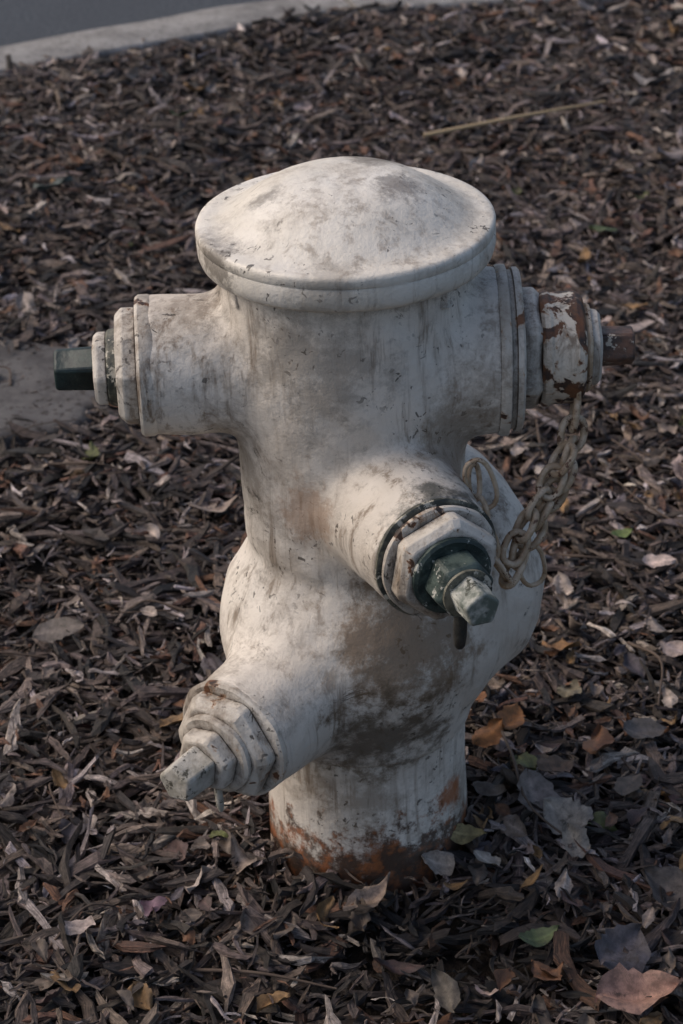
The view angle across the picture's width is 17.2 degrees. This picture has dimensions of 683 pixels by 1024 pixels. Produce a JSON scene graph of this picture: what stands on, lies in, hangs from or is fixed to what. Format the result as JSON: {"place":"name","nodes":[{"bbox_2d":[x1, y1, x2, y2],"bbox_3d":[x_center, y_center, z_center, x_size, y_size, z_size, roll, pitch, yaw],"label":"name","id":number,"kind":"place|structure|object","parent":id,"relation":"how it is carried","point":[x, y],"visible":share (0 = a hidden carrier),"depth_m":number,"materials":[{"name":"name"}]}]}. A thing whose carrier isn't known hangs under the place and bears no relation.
{"place":"outdoors","nodes":[
{"label":"outdoors","id":0,"kind":"place"},
{"bbox_2d":[0,0,267,46],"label":"road","id":1,"kind":"structure","parent":0,"point":[21,21],"depth_m":5.27,"materials":[{"name":"grey asphalt"}]},
{"bbox_2d":[0,0,682,1023],"bbox_3d":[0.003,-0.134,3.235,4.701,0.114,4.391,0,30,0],"label":"bark mulch","id":2,"kind":"object","parent":0,"point":[612,34],"visible":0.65,"depth_m":2.95,"materials":[{"name":"brown wood"}]},
{"bbox_2d":[0,336,117,458],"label":"flat stone","id":3,"kind":"object","parent":2,"relation":"on","point":[17,397],"visible":0.44,"depth_m":3.25,"materials":[{"name":"grey stone"}]},
{"bbox_2d":[0,79,682,989],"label":"twigs","id":4,"kind":"object","parent":2,"relation":"on","point":[192,609],"visible":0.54,"depth_m":2.85,"materials":[{"name":"brown wood"}]},
{"bbox_2d":[0,0,682,1023],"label":"fallen leaves","id":5,"kind":"object","parent":2,"relation":"on","point":[142,998],"visible":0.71,"depth_m":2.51,"materials":[{"name":"brown plant"}]},
{"bbox_2d":[53,156,634,899],"bbox_3d":[0.033,0.100,2.212,0.515,0.863,0.447,-17,34,-27],"label":"fire hydrant","id":6,"kind":"object","parent":2,"relation":"on","point":[353,354],"visible":1,"depth_m":2.10,"materials":[{"name":"white metal"}]},
{"bbox_2d":[423,100,604,137],"bbox_3d":[0.328,-0.734,4.196,0.394,0.013,0.018,-14,33,-23],"label":"straw stalk","id":7,"kind":"object","parent":2,"relation":"on","point":[443,131],"visible":1,"depth_m":4.17,"materials":[{"name":"beige"}]},
{"label":"ground","id":8,"kind":"structure","parent":0,"visible":0},
{"bbox_2d":[0,0,674,77],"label":"curb","id":9,"kind":"structure","parent":8,"relation":"on","point":[191,27],"depth_m":4.74,"materials":[{"name":"concrete"}]}
]}

